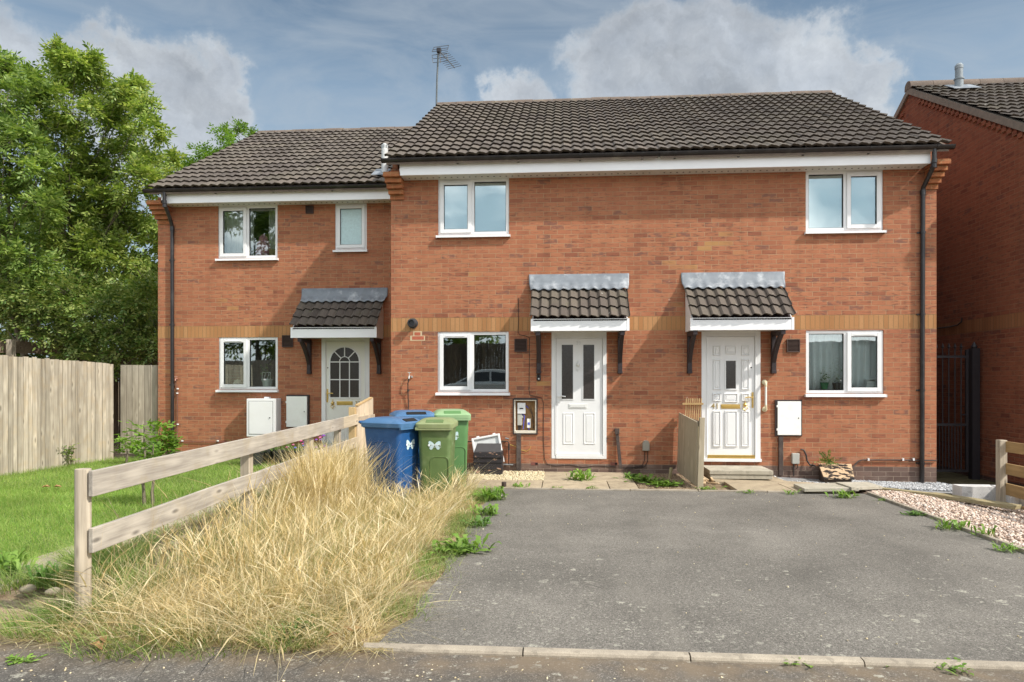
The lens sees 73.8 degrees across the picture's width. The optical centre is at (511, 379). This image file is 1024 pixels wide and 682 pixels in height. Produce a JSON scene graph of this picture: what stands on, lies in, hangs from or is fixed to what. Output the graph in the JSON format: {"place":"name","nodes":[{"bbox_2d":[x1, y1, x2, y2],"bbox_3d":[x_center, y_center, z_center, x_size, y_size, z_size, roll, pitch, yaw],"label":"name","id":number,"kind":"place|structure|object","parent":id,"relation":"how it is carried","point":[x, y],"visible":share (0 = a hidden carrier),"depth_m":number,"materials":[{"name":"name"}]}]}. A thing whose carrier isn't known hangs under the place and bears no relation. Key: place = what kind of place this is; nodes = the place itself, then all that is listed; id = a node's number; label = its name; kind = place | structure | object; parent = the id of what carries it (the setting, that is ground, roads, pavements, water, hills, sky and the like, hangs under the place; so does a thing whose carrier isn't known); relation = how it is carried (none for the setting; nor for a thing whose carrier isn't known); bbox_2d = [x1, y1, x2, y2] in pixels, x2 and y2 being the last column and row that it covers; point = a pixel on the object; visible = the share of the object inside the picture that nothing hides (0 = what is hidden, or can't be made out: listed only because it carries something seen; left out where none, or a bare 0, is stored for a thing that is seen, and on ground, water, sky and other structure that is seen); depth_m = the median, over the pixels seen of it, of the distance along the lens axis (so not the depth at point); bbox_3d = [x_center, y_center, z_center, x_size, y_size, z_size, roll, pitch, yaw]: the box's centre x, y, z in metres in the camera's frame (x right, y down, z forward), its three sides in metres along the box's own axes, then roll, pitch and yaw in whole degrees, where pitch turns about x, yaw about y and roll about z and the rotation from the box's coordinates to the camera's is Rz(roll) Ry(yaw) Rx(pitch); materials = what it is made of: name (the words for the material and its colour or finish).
{"place":"outdoors","nodes":[
{"label":"outdoors","id":0,"kind":"place"},
{"bbox_2d":[0,455,286,569],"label":"lawn","id":1,"kind":"structure","parent":0,"point":[47,543],"depth_m":8.90,"materials":[{"name":"plant"}]},
{"bbox_2d":[0,355,112,475],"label":"board fence","id":2,"kind":"object","parent":1,"relation":"on","point":[50,408],"visible":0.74,"depth_m":11.69,"materials":[{"name":"beige wood"}]},
{"bbox_2d":[61,443,79,464],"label":"seedling","id":3,"kind":"object","parent":1,"relation":"on","point":[71,456],"visible":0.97,"depth_m":11.99,"materials":[{"name":"green plant"}]},
{"bbox_2d":[110,435,142,462],"bbox_3d":[-6.863,1.250,12.238,0.578,0.525,0.550,0,0,-41],"label":"sapling","id":4,"kind":"object","parent":1,"relation":"on","point":[122,446],"visible":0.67,"depth_m":12.21,"materials":[{"name":"green plant"}]},
{"bbox_2d":[114,418,175,505],"bbox_3d":[-4.402,0.987,8.201,0.683,1.051,0.712,0,0,4],"label":"sapling","id":5,"kind":"object","parent":1,"relation":"on","point":[144,454],"visible":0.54,"depth_m":8.20,"materials":[{"name":"green plant"}]},
{"bbox_2d":[140,420,184,454],"bbox_3d":[-5.926,1.099,11.622,0.764,0.824,0.624,0,0,-28],"label":"sapling","id":6,"kind":"object","parent":1,"relation":"on","point":[172,441],"visible":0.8,"depth_m":11.59,"materials":[{"name":"green plant"}]},
{"bbox_2d":[253,450,265,465],"bbox_3d":[-4.544,1.262,11.957,0.823,0.496,0.828,0,0,-14],"label":"flower pot","id":7,"kind":"object","parent":1,"relation":"on","point":[256,458],"visible":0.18,"depth_m":11.91,"materials":[{"name":"grey plant"}]},
{"bbox_2d":[262,446,279,463],"bbox_3d":[-4.412,1.253,12.286,1.041,0.515,0.934,0,0,4],"label":"flower pot","id":8,"kind":"object","parent":1,"relation":"on","point":[268,453],"visible":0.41,"depth_m":12.20,"materials":[{"name":"green plant"}]},
{"bbox_2d":[270,442,296,462],"bbox_3d":[-4.191,1.270,12.247,0.888,0.479,0.730,0,0,-41],"label":"flower pot","id":9,"kind":"object","parent":1,"relation":"on","point":[276,453],"visible":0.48,"depth_m":12.10,"materials":[{"name":"green plant"}]},
{"bbox_2d":[282,440,315,459],"bbox_3d":[-3.850,1.216,12.144,0.771,0.587,0.958,0,0,-12],"label":"flower pot","id":10,"kind":"object","parent":1,"relation":"on","point":[287,452],"visible":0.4,"depth_m":11.99,"materials":[{"name":"green plant"}]},
{"bbox_2d":[0,465,325,593],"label":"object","id":11,"kind":"structure","parent":0,"point":[169,524],"depth_m":6.83,"materials":[{"name":"soil"}]},
{"bbox_2d":[0,548,38,577],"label":"weed","id":12,"kind":"object","parent":11,"relation":"on","point":[14,556],"visible":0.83,"depth_m":5.31,"materials":[{"name":"green plant"}]},
{"bbox_2d":[0,476,483,650],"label":"verge thatch","id":13,"kind":"object","parent":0,"point":[333,646],"visible":0.11,"depth_m":4.39,"materials":[{"name":"beige plant"}]},
{"bbox_2d":[0,494,496,669],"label":"dead straw","id":14,"kind":"object","parent":13,"relation":"on","point":[232,651],"visible":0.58,"depth_m":3.97,"materials":[{"name":"beige plant"}]},
{"bbox_2d":[90,636,106,649],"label":"dead leaf","id":15,"kind":"object","parent":14,"relation":"on","point":[98,642],"visible":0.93,"depth_m":3.85,"materials":[{"name":"brown plant"}]},
{"bbox_2d":[271,614,315,638],"bbox_3d":[-1.258,1.460,4.015,0.244,0.101,0.235,0,0,42],"label":"weed","id":16,"kind":"object","parent":14,"relation":"on","point":[296,627],"visible":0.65,"depth_m":4.02,"materials":[{"name":"green plant"}]},
{"bbox_2d":[358,416,419,498],"bbox_3d":[-1.539,0.993,8.708,0.701,1.032,0.551,0,0,26],"label":"wheelie bin","id":17,"kind":"object","parent":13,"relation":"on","point":[394,433],"visible":0.84,"depth_m":8.49,"materials":[{"name":"blue plastic"}]},
{"bbox_2d":[389,410,434,487],"bbox_3d":[-1.391,0.969,9.567,0.594,1.080,0.722,0,0,-18],"label":"wheelie bin","id":18,"kind":"object","parent":13,"relation":"on","point":[420,414],"visible":0.09,"depth_m":9.30,"materials":[{"name":"blue plastic"}]},
{"bbox_2d":[415,417,458,496],"bbox_3d":[-0.960,1.000,8.818,0.487,1.017,0.637,0,0,2],"label":"wheelie bin","id":19,"kind":"object","parent":13,"relation":"on","point":[437,435],"visible":0.94,"depth_m":8.56,"materials":[{"name":"green plastic"}]},
{"bbox_2d":[433,409,470,486],"bbox_3d":[-0.863,0.964,9.637,0.510,1.089,0.658,0,0,-10],"label":"wheelie bin","id":20,"kind":"object","parent":13,"relation":"on","point":[462,417],"visible":0.39,"depth_m":9.39,"materials":[{"name":"green plastic"}]},
{"bbox_2d":[0,441,951,662],"bbox_3d":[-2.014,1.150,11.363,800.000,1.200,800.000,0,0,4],"label":"ground","id":21,"kind":"structure","parent":0,"point":[6,600],"depth_m":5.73,"materials":[{"name":"beige plant"}]},
{"bbox_2d":[19,584,35,593],"bbox_3d":[-3.464,1.499,4.884,0.098,0.070,0.103,0,0,4],"label":"stone","id":22,"kind":"object","parent":21,"relation":"on","point":[26,588],"visible":0.92,"depth_m":4.86,"materials":[{"name":"beige stone"}]},
{"bbox_2d":[22,561,58,586],"bbox_3d":[-3.460,1.427,5.010,0.252,0.168,0.211,0,0,-22],"label":"weed","id":23,"kind":"object","parent":21,"relation":"on","point":[44,575],"visible":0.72,"depth_m":5.00,"materials":[{"name":"green plant"}]},
{"bbox_2d":[0,45,83,356],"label":"ash tree","id":24,"kind":"object","parent":21,"relation":"on","point":[28,85],"visible":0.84,"depth_m":14.63,"materials":[{"name":"green plant"}]},
{"bbox_2d":[44,587,60,595],"bbox_3d":[-3.254,1.500,4.838,0.095,0.055,0.100,0,0,4],"label":"stone","id":25,"kind":"object","parent":21,"relation":"on","point":[50,591],"visible":0.75,"depth_m":4.81,"materials":[{"name":"beige stone"}]},
{"bbox_2d":[0,257,157,381],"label":"shrub","id":26,"kind":"object","parent":21,"relation":"on","point":[90,303],"visible":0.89,"depth_m":14.46,"materials":[{"name":"green plant"}]},
{"bbox_2d":[0,182,157,360],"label":"tree","id":27,"kind":"object","parent":21,"relation":"on","point":[141,254],"visible":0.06,"depth_m":20.08,"materials":[{"name":"green plant"}]},
{"bbox_2d":[0,339,157,440],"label":"back fence","id":28,"kind":"object","parent":21,"relation":"on","point":[12,347],"visible":0.06,"depth_m":16.51,"materials":[{"name":"brown wood"}]},
{"bbox_2d":[25,32,187,327],"bbox_3d":[-9.769,-3.287,16.248,4.520,9.834,3.314,0,0,4],"label":"ash tree","id":29,"kind":"object","parent":21,"relation":"on","point":[120,102],"visible":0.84,"depth_m":15.95,"materials":[{"name":"green plant"}]},
{"bbox_2d":[171,116,257,171],"bbox_3d":[-10.824,-4.356,25.907,3.822,11.940,3.106,0,0,4],"label":"background tree","id":30,"kind":"object","parent":21,"relation":"on","point":[228,137],"visible":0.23,"depth_m":25.52,"materials":[{"name":"green plant"}]},
{"bbox_2d":[74,407,357,626],"bbox_3d":[-2.538,1.115,7.349,0.137,1.390,6.292,0,0,2],"label":"rail fence","id":31,"kind":"object","parent":21,"relation":"on","point":[89,483],"visible":0.78,"depth_m":5.08,"materials":[{"name":"brown wood"}]},
{"bbox_2d":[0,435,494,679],"bbox_3d":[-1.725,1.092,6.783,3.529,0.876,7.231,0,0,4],"label":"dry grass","id":32,"kind":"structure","parent":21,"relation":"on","point":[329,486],"depth_m":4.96,"materials":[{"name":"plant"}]},
{"bbox_2d":[142,126,412,459],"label":"terraced house","id":33,"kind":"structure","parent":21,"relation":"on","point":[306,308],"depth_m":12.96,"materials":[{"name":"brick"}]},
{"bbox_2d":[121,365,157,453],"bbox_3d":[-7.191,0.580,13.253,0.768,1.734,0.144,0,0,4],"label":"fence panel","id":34,"kind":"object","parent":33,"relation":"attached to","point":[139,394],"depth_m":13.21,"materials":[{"name":"beige wood"}]},
{"bbox_2d":[225,209,253,254],"bbox_3d":[-5.289,-2.817,13.214,0.591,1.007,0.063,0,0,4],"label":"curtain","id":35,"kind":"object","parent":33,"relation":"hanging from","point":[233,232],"visible":0.49,"depth_m":13.21,"materials":[{"name":"white fabric"}]},
{"bbox_2d":[215,205,278,260],"bbox_3d":[-5.032,-2.790,13.001,1.218,1.059,0.153,0,0,4],"label":"window","id":36,"kind":"structure","parent":33,"relation":"in","point":[246,255],"depth_m":13.01,"materials":[{"name":"white plastic"}]},
{"bbox_2d":[215,337,278,391],"bbox_3d":[-5.024,-0.286,13.001,1.213,1.047,0.153,0,0,4],"label":"window","id":37,"kind":"structure","parent":33,"relation":"in","point":[246,341],"depth_m":13.01,"materials":[{"name":"white plastic"}]},
{"bbox_2d":[255,234,270,254],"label":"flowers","id":38,"kind":"object","parent":33,"relation":"hanging from","point":[263,247],"visible":0.81,"depth_m":13.11,"materials":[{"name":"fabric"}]},
{"bbox_2d":[260,354,273,385],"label":"potted plant","id":39,"kind":"object","parent":33,"relation":"on","point":[266,382],"visible":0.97,"depth_m":13.05,"materials":[{"name":"grey plant"}]},
{"bbox_2d":[269,209,274,248],"bbox_3d":[-4.557,-2.816,13.259,0.352,1.008,0.063,0,0,4],"label":"curtain","id":40,"kind":"object","parent":33,"relation":"hanging from","point":[272,228],"visible":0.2,"depth_m":13.28,"materials":[{"name":"fabric"}]},
{"bbox_2d":[326,342,364,446],"bbox_3d":[-3.141,0.277,12.851,0.741,1.986,0.099,0,0,4],"label":"door","id":41,"kind":"structure","parent":33,"relation":"in","point":[345,361],"depth_m":12.86,"materials":[{"name":"white plastic"}]},
{"bbox_2d":[333,204,367,252],"bbox_3d":[-3.032,-2.857,12.851,0.658,0.926,0.153,0,0,4],"label":"window","id":42,"kind":"structure","parent":33,"relation":"in","point":[350,219],"depth_m":12.86,"materials":[{"name":"white plastic"}]},
{"bbox_2d":[355,397,374,469],"bbox_3d":[-2.354,0.888,10.933,0.091,1.204,0.977,0,0,4],"label":"fence post","id":43,"kind":"object","parent":21,"relation":"on","point":[364,409],"visible":0.48,"depth_m":10.75,"materials":[{"name":"beige wood"}]},
{"bbox_2d":[467,470,544,480],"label":"cream gravel","id":44,"kind":"structure","parent":21,"relation":"on","point":[529,475],"depth_m":10.59,"materials":[{"name":"beige gravel"}]},
{"bbox_2d":[473,443,502,474],"bbox_3d":[-0.377,1.275,10.913,0.468,0.510,0.272,0,0,4],"label":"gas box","id":45,"kind":"object","parent":44,"relation":"on","point":[487,455],"visible":0.92,"depth_m":10.80,"materials":[{"name":"black paint"}]},
{"bbox_2d":[471,433,504,461],"bbox_3d":[-0.393,1.146,11.121,0.550,0.555,0.104,0,0,4],"label":"fallen cover","id":46,"kind":"object","parent":45,"relation":"attached to","point":[494,438],"visible":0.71,"depth_m":11.14,"materials":[{"name":"white plastic"}]},
{"bbox_2d":[381,96,659,472],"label":"terraced house","id":47,"kind":"structure","parent":21,"relation":"on","point":[529,334],"depth_m":11.18,"materials":[{"name":"brick"}]},
{"bbox_2d":[432,45,460,103],"bbox_3d":[-1.419,-6.450,15.232,0.331,2.390,1.104,0,0,-30],"label":"tv aerial","id":48,"kind":"object","parent":47,"relation":"attached to","point":[439,50],"visible":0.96,"depth_m":15.59,"materials":[{"name":"metal"}]},
{"bbox_2d":[435,332,509,394],"bbox_3d":[-0.643,-0.267,11.268,1.232,1.050,0.153,0,0,4],"label":"window","id":49,"kind":"structure","parent":47,"relation":"in","point":[442,390],"depth_m":11.27,"materials":[{"name":"white plastic"}]},
{"bbox_2d":[436,179,509,237],"bbox_3d":[-0.637,-2.830,11.268,1.228,0.980,0.153,0,0,4],"label":"window","id":50,"kind":"structure","parent":47,"relation":"in","point":[470,183],"depth_m":11.27,"materials":[{"name":"white plastic"}]},
{"bbox_2d":[445,183,505,231],"bbox_3d":[-0.626,-2.821,11.410,1.120,0.898,0.003,0,0,4],"label":"window pane","id":51,"kind":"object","parent":47,"relation":"attached to","point":[490,207],"depth_m":11.40,"materials":[{"name":"clear glass"}]},
{"bbox_2d":[556,338,602,455],"bbox_3d":[1.098,0.280,11.130,0.751,1.914,0.099,0,0,4],"label":"door","id":52,"kind":"structure","parent":47,"relation":"in","point":[578,360],"depth_m":11.14,"materials":[{"name":"white plastic"}]},
{"bbox_2d":[503,487,836,492],"bbox_3d":[2.064,1.550,9.277,4.536,0.120,0.050,0,0,4],"label":"path edging","id":53,"kind":"object","parent":21,"relation":"on","point":[694,490],"visible":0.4,"depth_m":9.27,"materials":[{"name":"concrete"}]},
{"bbox_2d":[361,642,1023,671],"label":"kerb","id":54,"kind":"structure","parent":21,"relation":"on","point":[915,663],"depth_m":3.73,"materials":[{"name":"concrete"}]},
{"bbox_2d":[692,477,718,484],"bbox_3d":[2.793,1.460,9.894,0.385,0.122,0.274,0,0,4],"label":"offcut pile","id":55,"kind":"object","parent":21,"relation":"on","point":[705,479],"visible":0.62,"depth_m":9.87,"materials":[{"name":"brown wood"}]},
{"bbox_2d":[630,90,955,482],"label":"terraced house","id":56,"kind":"structure","parent":21,"relation":"on","point":[758,280],"depth_m":10.86,"materials":[{"name":"brick"}]},
{"bbox_2d":[707,337,754,458],"bbox_3d":[3.514,0.287,10.948,0.742,1.953,0.099,0,0,4],"label":"door","id":57,"kind":"structure","parent":56,"relation":"in","point":[730,360],"depth_m":10.95,"materials":[{"name":"white plastic"}]},
{"bbox_2d":[817,367,830,388],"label":"potted flowers","id":58,"kind":"object","parent":56,"relation":"on","point":[824,385],"visible":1,"depth_m":10.93,"materials":[{"name":"green plant"}]},
{"bbox_2d":[830,358,841,388],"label":"potted flowers","id":59,"kind":"object","parent":56,"relation":"on","point":[836,385],"visible":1,"depth_m":10.91,"materials":[{"name":"green plant"}]},
{"bbox_2d":[809,176,874,227],"bbox_3d":[5.278,-2.806,10.967,1.128,0.929,0.003,0,0,4],"label":"roller blind","id":60,"kind":"object","parent":56,"relation":"attached to","point":[825,202],"visible":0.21,"depth_m":10.97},
{"bbox_2d":[809,334,874,389],"bbox_3d":[5.287,-0.291,11.017,1.174,0.986,0.063,0,0,4],"label":"net curtain","id":61,"kind":"object","parent":56,"relation":"hanging from","point":[825,350],"visible":0.55,"depth_m":11.02,"materials":[{"name":"white fabric"}]},
{"bbox_2d":[804,170,886,234],"bbox_3d":[5.268,-2.815,10.825,1.236,1.011,0.153,0,0,4],"label":"window","id":62,"kind":"structure","parent":56,"relation":"in","point":[847,227],"depth_m":10.81,"materials":[{"name":"white plastic"}]},
{"bbox_2d":[804,330,886,396],"bbox_3d":[5.273,-0.255,10.824,1.240,1.058,0.153,0,0,4],"label":"window","id":63,"kind":"structure","parent":56,"relation":"in","point":[847,390],"depth_m":10.81,"materials":[{"name":"white plastic"}]},
{"bbox_2d":[863,377,874,386],"bbox_3d":[5.748,0.074,10.931,0.211,0.235,0.130,0,0,4],"label":"storage tub","id":64,"kind":"object","parent":56,"relation":"on","point":[867,383],"visible":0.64,"depth_m":10.88,"materials":[{"name":"white plastic"}]},
{"bbox_2d":[818,464,853,482],"bbox_3d":[5.029,1.494,10.528,0.635,0.331,0.590,0,0,4],"label":"planter","id":65,"kind":"object","parent":21,"relation":"on","point":[831,473],"visible":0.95,"depth_m":10.45,"materials":[{"name":"stone"}]},
{"bbox_2d":[815,450,841,464],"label":"fern","id":66,"kind":"object","parent":65,"relation":"on","point":[829,461],"visible":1,"depth_m":10.73,"materials":[{"name":"green plant"}]},
{"bbox_2d":[774,476,951,492],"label":"grey gravel","id":67,"kind":"structure","parent":21,"relation":"on","point":[933,486],"depth_m":10.35,"materials":[{"name":"grey gravel"}]},
{"bbox_2d":[866,492,1023,552],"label":"drive edging","id":68,"kind":"object","parent":21,"relation":"on","point":[984,536],"visible":0.39,"depth_m":7.24,"materials":[{"name":"concrete"}]},
{"bbox_2d":[936,342,979,479],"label":"alley gate","id":69,"kind":"structure","parent":21,"relation":"on","point":[971,356],"depth_m":11.53,"materials":[{"name":"black metal"}]},
{"bbox_2d":[893,63,1023,486],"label":"neighbour house","id":70,"kind":"structure","parent":21,"relation":"on","point":[979,123],"depth_m":11.62,"materials":[{"name":"brick"}]},
{"bbox_2d":[952,484,995,500],"bbox_3d":[6.177,1.520,9.094,0.470,0.220,0.220,0,0,4],"label":"concrete block","id":71,"kind":"object","parent":21,"relation":"on","point":[984,491],"depth_m":8.99,"materials":[{"name":"grey concrete"}]},
{"bbox_2d":[991,485,1019,503],"bbox_3d":[6.449,1.500,8.853,0.215,0.200,0.440,0,0,8],"label":"concrete block","id":72,"kind":"object","parent":21,"relation":"on","point":[1011,499],"depth_m":8.65,"materials":[{"name":"grey concrete"}]},
{"bbox_2d":[996,440,1023,510],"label":"slat fence","id":73,"kind":"object","parent":21,"relation":"on","point":[1004,468],"visible":0.73,"depth_m":8.73,"materials":[{"name":"brown wood"}]},
{"bbox_2d":[0,640,1023,681],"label":"road","id":74,"kind":"structure","parent":0,"point":[465,668],"depth_m":3.61,"materials":[{"name":"grey asphalt"}]},
{"bbox_2d":[5,653,46,664],"bbox_3d":[-2.668,1.522,3.729,0.212,0.025,0.144,0,0,-17],"label":"weed","id":75,"kind":"object","parent":74,"relation":"on","point":[18,659],"visible":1,"depth_m":3.73,"materials":[{"name":"green plant"}]},
{"bbox_2d":[4,494,1020,681],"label":"loose chips","id":76,"kind":"object","parent":74,"relation":"on","point":[65,668],"visible":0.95,"depth_m":3.68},
{"bbox_2d":[935,657,973,675],"bbox_3d":[2.333,1.517,3.614,0.179,0.036,0.213,0,0,4],"label":"weed","id":77,"kind":"object","parent":74,"relation":"on","point":[957,666],"visible":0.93,"depth_m":3.59,"materials":[{"name":"green plant"}]},
{"bbox_2d":[0,0,1023,356],"label":"sky","id":78,"kind":"structure","parent":0,"point":[266,64],"materials":[{"name":"blue"}]},
{"bbox_2d":[459,472,638,489],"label":"front path","id":79,"kind":"structure","parent":0,"point":[604,480],"depth_m":9.95,"materials":[{"name":"beige concrete"}]},
{"bbox_2d":[565,469,596,480],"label":"weed","id":80,"kind":"object","parent":79,"relation":"on","point":[580,475],"visible":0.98,"depth_m":10.18,"materials":[{"name":"green plant"}]},
{"bbox_2d":[614,472,639,478],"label":"weed","id":81,"kind":"object","parent":79,"relation":"on","point":[629,475],"visible":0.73,"depth_m":10.37,"materials":[{"name":"green plant"}]},
{"bbox_2d":[630,473,717,489],"bbox_3d":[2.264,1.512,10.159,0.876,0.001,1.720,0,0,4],"label":"soil bed","id":82,"kind":"object","parent":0,"point":[657,476],"visible":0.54,"depth_m":10.04,"materials":[{"name":"brown soil"}]},
{"bbox_2d":[625,473,664,481],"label":"weed","id":83,"kind":"object","parent":82,"relation":"on","point":[641,478],"visible":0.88,"depth_m":10.09,"materials":[{"name":"green plant"}]},
{"bbox_2d":[641,479,683,486],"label":"weed","id":84,"kind":"object","parent":82,"relation":"on","point":[665,483],"visible":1,"depth_m":9.69,"materials":[{"name":"green plant"}]},
{"bbox_2d":[677,413,704,488],"bbox_3d":[2.662,1.042,10.210,0.135,1.035,1.520,0,0,4],"label":"divider panel","id":85,"kind":"object","parent":82,"relation":"on","point":[690,453],"visible":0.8,"depth_m":9.86,"materials":[{"name":"brown wood"}]},
{"bbox_2d":[682,398,702,419],"bbox_3d":[2.818,0.675,10.667,0.320,0.770,0.105,0,0,4],"label":"picket rack","id":86,"kind":"object","parent":85,"relation":"attached to","point":[694,403],"visible":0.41,"depth_m":10.65,"materials":[{"name":"brown wood"}]},
{"bbox_2d":[380,489,1023,661],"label":"driveway","id":87,"kind":"structure","parent":0,"point":[553,571],"depth_m":5.13,"materials":[{"name":"grey asphalt"}]},
{"bbox_2d":[430,533,501,557],"bbox_3d":[-0.439,1.447,6.007,0.670,0.130,0.478,0,0,-21],"label":"weed","id":88,"kind":"object","parent":87,"relation":"on","point":[462,544],"visible":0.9,"depth_m":5.96,"materials":[{"name":"green plant"}]},
{"bbox_2d":[459,515,490,527],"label":"weed","id":89,"kind":"object","parent":87,"relation":"on","point":[479,522],"visible":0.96,"depth_m":7.03,"materials":[{"name":"green plant"}]},
{"bbox_2d":[468,502,509,515],"bbox_3d":[-0.263,1.445,7.631,0.492,0.132,0.363,0,0,4],"label":"weed","id":90,"kind":"object","parent":87,"relation":"on","point":[493,511],"visible":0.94,"depth_m":7.60,"materials":[{"name":"green plant"}]},
{"bbox_2d":[472,486,507,500],"bbox_3d":[-0.262,1.425,8.584,0.467,0.174,0.448,0,0,17],"label":"weed","id":91,"kind":"object","parent":87,"relation":"on","point":[497,492],"visible":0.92,"depth_m":8.55,"materials":[{"name":"green plant"}]},
{"bbox_2d":[824,489,859,498],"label":"weed","id":92,"kind":"object","parent":87,"relation":"on","point":[840,495],"visible":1,"depth_m":8.71,"materials":[{"name":"green plant"}]},
{"bbox_2d":[900,510,926,515],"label":"weed","id":93,"kind":"object","parent":87,"relation":"on","point":[912,512],"visible":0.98,"depth_m":7.61,"materials":[{"name":"green plant"}]},
{"bbox_2d":[933,518,970,529],"bbox_3d":[4.429,1.460,6.891,0.364,0.103,0.312,0,0,4],"label":"weed","id":94,"kind":"object","parent":87,"relation":"on","point":[957,524],"visible":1,"depth_m":6.89,"materials":[{"name":"green plant"}]},
{"bbox_2d":[992,541,1023,553],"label":"weed","id":95,"kind":"object","parent":87,"relation":"on","point":[1010,548],"visible":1,"depth_m":5.99,"materials":[{"name":"green plant"}]},
{"bbox_2d":[704,475,855,493],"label":"side path","id":96,"kind":"structure","parent":0,"point":[775,484],"depth_m":9.86,"materials":[{"name":"beige concrete"}]},
{"bbox_2d":[704,471,772,478],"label":"step slab","id":97,"kind":"structure","parent":96,"relation":"on","point":[719,476],"depth_m":10.29,"materials":[{"name":"beige concrete"}]},
{"bbox_2d":[704,465,772,474],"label":"step slab","id":98,"kind":"structure","parent":97,"relation":"on","point":[734,470],"depth_m":10.32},
{"bbox_2d":[794,483,858,491],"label":"paving slab","id":99,"kind":"structure","parent":96,"relation":"on","point":[817,487],"depth_m":9.10,"materials":[{"name":"beige concrete"}]},
{"bbox_2d":[836,482,881,489],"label":"paving slab","id":100,"kind":"structure","parent":99,"relation":"on","point":[861,485],"depth_m":9.26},
{"bbox_2d":[856,489,1023,546],"bbox_3d":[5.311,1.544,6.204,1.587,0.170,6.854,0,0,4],"label":"pink gravel","id":101,"kind":"structure","parent":0,"point":[950,510],"depth_m":7.79,"materials":[{"name":"gravel"}]},
{"bbox_2d":[880,487,951,495],"bbox_3d":[5.316,1.510,9.157,0.100,0.050,1.035,0,0,-42],"label":"edging board","id":102,"kind":"object","parent":101,"relation":"on","point":[914,492],"visible":0.37,"depth_m":9.07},
{"bbox_2d":[932,492,1021,509],"bbox_3d":[5.759,1.510,8.542,0.170,0.045,1.030,0,0,-27],"label":"edging board","id":103,"kind":"object","parent":101,"relation":"on","point":[986,502],"visible":0.87,"depth_m":8.41,"materials":[{"name":"brown wood"}]},
{"bbox_2d":[969,524,997,537],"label":"weed","id":104,"kind":"object","parent":101,"relation":"on","point":[988,532],"visible":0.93,"depth_m":6.57,"materials":[{"name":"green plant"}]},
{"bbox_2d":[936,472,995,484],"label":"alley","id":105,"kind":"structure","parent":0,"point":[949,477],"depth_m":11.49,"materials":[{"name":"grey concrete"}]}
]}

